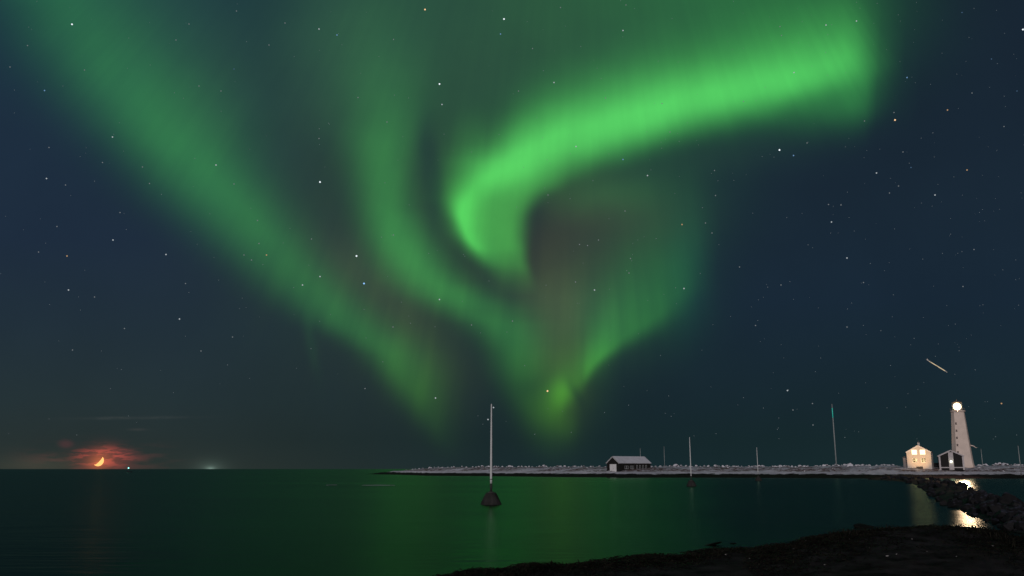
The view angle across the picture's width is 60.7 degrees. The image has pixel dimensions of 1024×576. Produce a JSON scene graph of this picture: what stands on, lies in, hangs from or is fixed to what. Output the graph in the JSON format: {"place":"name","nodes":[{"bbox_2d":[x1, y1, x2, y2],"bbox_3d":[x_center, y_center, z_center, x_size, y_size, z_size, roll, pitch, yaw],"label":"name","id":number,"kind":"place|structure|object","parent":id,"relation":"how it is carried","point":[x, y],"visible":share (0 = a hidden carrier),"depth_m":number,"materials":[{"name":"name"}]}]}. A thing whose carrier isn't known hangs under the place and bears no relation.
{"place":"outdoors","nodes":[
{"label":"outdoors","id":0,"kind":"place"},
{"bbox_2d":[95,457,103,465],"bbox_3d":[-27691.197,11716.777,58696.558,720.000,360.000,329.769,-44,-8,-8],"label":"moon","id":1,"kind":"object","parent":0,"point":[100,462],"visible":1,"depth_m":58667.27,"materials":[{"name":"yellow"}]},
{"bbox_2d":[0,0,1019,437],"bbox_3d":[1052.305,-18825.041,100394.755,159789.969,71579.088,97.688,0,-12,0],"label":"faint stars","id":2,"kind":"object","parent":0,"point":[656,238],"visible":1,"depth_m":97426.05,"materials":[{"name":"white"}]},
{"bbox_2d":[0,469,1023,575],"bbox_3d":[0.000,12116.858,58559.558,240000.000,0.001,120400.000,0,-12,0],"label":"water","id":3,"kind":"structure","parent":0,"point":[201,522],"depth_m":60.80,"materials":[{"name":"green liquid"}]},
{"bbox_2d":[362,485,394,485],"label":"sea foam","id":4,"kind":"object","parent":3,"relation":"on","point":[378,485],"visible":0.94,"depth_m":177.51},
{"bbox_2d":[480,404,501,504],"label":"marker pole","id":5,"kind":"object","parent":3,"relation":"in","point":[490,498],"visible":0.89,"depth_m":82.92,"materials":[{"name":"metal"}]},
{"bbox_2d":[687,437,695,485],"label":"marker pole","id":6,"kind":"object","parent":3,"relation":"in","point":[691,482],"visible":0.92,"depth_m":171.03,"materials":[{"name":"metal"}]},
{"bbox_2d":[755,447,761,480],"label":"marker pole","id":7,"kind":"object","parent":3,"relation":"in","point":[758,478],"visible":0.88,"depth_m":250.74,"materials":[{"name":"metal"}]},
{"bbox_2d":[853,523,873,527],"bbox_3d":[20.371,13.828,50.492,1.848,0.342,0.844,11,-2,-31],"label":"rock","id":8,"kind":"object","parent":3,"relation":"in","point":[859,525],"visible":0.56,"depth_m":50.23,"materials":[{"name":"black stone"}]},
{"bbox_2d":[0,0,1023,468],"label":"sky","id":9,"kind":"structure","parent":0,"point":[449,180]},
{"bbox_2d":[371,465,1023,478],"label":"snowy spit","id":10,"kind":"structure","parent":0,"point":[976,472],"depth_m":352.20,"materials":[{"name":"white snow"}]},
{"bbox_2d":[606,456,650,471],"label":"boathouse","id":11,"kind":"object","parent":10,"relation":"on","point":[618,463],"visible":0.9,"depth_m":368.35,"materials":[{"name":"white paint"}]},
{"bbox_2d":[610,464,615,471],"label":"door","id":12,"kind":"structure","parent":11,"relation":"in","point":[612,466],"depth_m":366.33,"materials":[{"name":"white paint"}]},
{"bbox_2d":[832,407,837,465],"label":"tall mast","id":13,"kind":"object","parent":10,"relation":"on","point":[834,439],"visible":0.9,"depth_m":371.70,"materials":[{"name":"metal"}]},
{"bbox_2d":[902,441,933,468],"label":"house","id":14,"kind":"structure","parent":10,"relation":"on","point":[918,456],"depth_m":338.93,"materials":[{"name":"white paint"}]},
{"bbox_2d":[938,450,964,469],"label":"shed","id":15,"kind":"structure","parent":10,"relation":"on","point":[950,460],"depth_m":331.57,"materials":[{"name":"wood"}]},
{"bbox_2d":[950,399,976,467],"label":"lighthouse","id":16,"kind":"object","parent":10,"relation":"on","point":[960,440],"visible":0.97,"depth_m":345.33,"materials":[{"name":"concrete"}]},
{"bbox_2d":[464,527,1023,575],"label":"beach","id":17,"kind":"structure","parent":0,"point":[915,561],"depth_m":29.70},
{"bbox_2d":[432,522,1023,575],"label":"kelp","id":18,"kind":"object","parent":17,"relation":"on","point":[659,559],"depth_m":32.50},
{"bbox_2d":[867,477,1023,532],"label":"rock embankment","id":19,"kind":"object","parent":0,"point":[948,495],"visible":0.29,"depth_m":103.19,"materials":[{"name":"grey stone"}]},
{"bbox_2d":[939,500,946,504],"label":"boulder","id":20,"kind":"object","parent":19,"relation":"on","point":[943,502],"visible":0.45,"depth_m":81.76,"materials":[{"name":"black stone"}]},
{"bbox_2d":[947,482,956,485],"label":"boulder","id":21,"kind":"object","parent":19,"relation":"on","point":[952,484],"visible":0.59,"depth_m":127.06,"materials":[{"name":"black stone"}]},
{"bbox_2d":[947,500,962,506],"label":"boulder","id":22,"kind":"object","parent":19,"relation":"on","point":[952,503],"visible":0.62,"depth_m":77.72,"materials":[{"name":"grey stone"}]},
{"bbox_2d":[953,491,967,498],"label":"boulder","id":23,"kind":"object","parent":19,"relation":"on","point":[962,493],"visible":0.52,"depth_m":83.23,"materials":[{"name":"black stone"}]},
{"bbox_2d":[957,483,966,488],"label":"boulder","id":24,"kind":"object","parent":19,"relation":"on","point":[964,485],"visible":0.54,"depth_m":133.81,"materials":[{"name":"black stone"}]},
{"bbox_2d":[960,503,972,509],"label":"boulder","id":25,"kind":"object","parent":19,"relation":"on","point":[966,506],"visible":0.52,"depth_m":71.28,"materials":[{"name":"grey stone"}]},
{"bbox_2d":[966,494,972,503],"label":"boulder","id":26,"kind":"object","parent":19,"relation":"on","point":[970,496],"visible":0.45,"depth_m":75.64,"materials":[{"name":"black stone"}]},
{"bbox_2d":[966,508,977,514],"bbox_3d":[34.141,16.757,64.949,0.845,0.807,0.754,-14,-7,30],"label":"boulder","id":27,"kind":"object","parent":19,"relation":"on","point":[972,511],"visible":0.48,"depth_m":64.72,"materials":[{"name":"grey stone"}]},
{"bbox_2d":[979,499,996,506],"bbox_3d":[35.332,16.271,64.907,1.275,1.147,1.279,11,-16,-43],"label":"boulder","id":28,"kind":"object","parent":19,"relation":"on","point":[989,502],"visible":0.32,"depth_m":64.71,"materials":[{"name":"grey stone"}]},
{"bbox_2d":[988,496,998,502],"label":"boulder","id":29,"kind":"object","parent":19,"relation":"on","point":[995,498],"visible":0.27,"depth_m":70.67,"materials":[{"name":"black stone"}]},
{"bbox_2d":[987,504,1002,512],"bbox_3d":[33.044,15.224,59.761,1.017,0.995,1.175,3,-12,13],"label":"boulder","id":30,"kind":"object","parent":19,"relation":"on","point":[994,508],"visible":0.48,"depth_m":59.51,"materials":[{"name":"grey stone"}]},
{"bbox_2d":[994,509,1009,520],"bbox_3d":[30.826,14.328,54.875,1.109,0.912,1.471,2,-18,20],"label":"boulder","id":31,"kind":"object","parent":19,"relation":"on","point":[1000,514],"visible":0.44,"depth_m":54.53,"materials":[{"name":"grey stone"}]},
{"bbox_2d":[1001,515,1011,522],"bbox_3d":[29.197,13.669,51.227,0.789,0.771,0.911,14,-7,-8],"label":"boulder","id":32,"kind":"object","parent":19,"relation":"on","point":[1006,518],"visible":0.41,"depth_m":51.19,"materials":[{"name":"grey stone"}]},
{"bbox_2d":[1002,520,1016,530],"bbox_3d":[27.397,13.176,47.965,1.082,0.901,0.955,-17,-33,42],"label":"boulder","id":33,"kind":"object","parent":19,"relation":"on","point":[1009,525],"visible":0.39,"depth_m":47.72,"materials":[{"name":"grey stone"}]},
{"bbox_2d":[998,492,1022,503],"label":"boulder","id":34,"kind":"object","parent":19,"relation":"on","point":[1007,498],"visible":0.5,"depth_m":68.42,"materials":[{"name":"black stone"}]},
{"bbox_2d":[1006,511,1018,516],"bbox_3d":[29.478,13.537,51.274,0.949,0.928,1.096,6,-15,33],"label":"boulder","id":35,"kind":"object","parent":19,"relation":"on","point":[1011,513],"visible":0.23,"depth_m":51.17,"materials":[{"name":"grey stone"}]},
{"bbox_2d":[1009,515,1021,520],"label":"boulder","id":36,"kind":"object","parent":19,"relation":"on","point":[1016,517],"visible":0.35,"depth_m":49.62,"materials":[{"name":"grey stone"}]},
{"bbox_2d":[1009,500,1022,506],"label":"boulder","id":37,"kind":"object","parent":19,"relation":"on","point":[1013,503],"visible":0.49,"depth_m":63.74,"materials":[{"name":"grey stone"}]},
{"bbox_2d":[1014,521,1023,529],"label":"boulder","id":38,"kind":"object","parent":19,"relation":"on","point":[1018,523],"visible":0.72,"depth_m":47.13,"materials":[{"name":"grey stone"}]}
]}

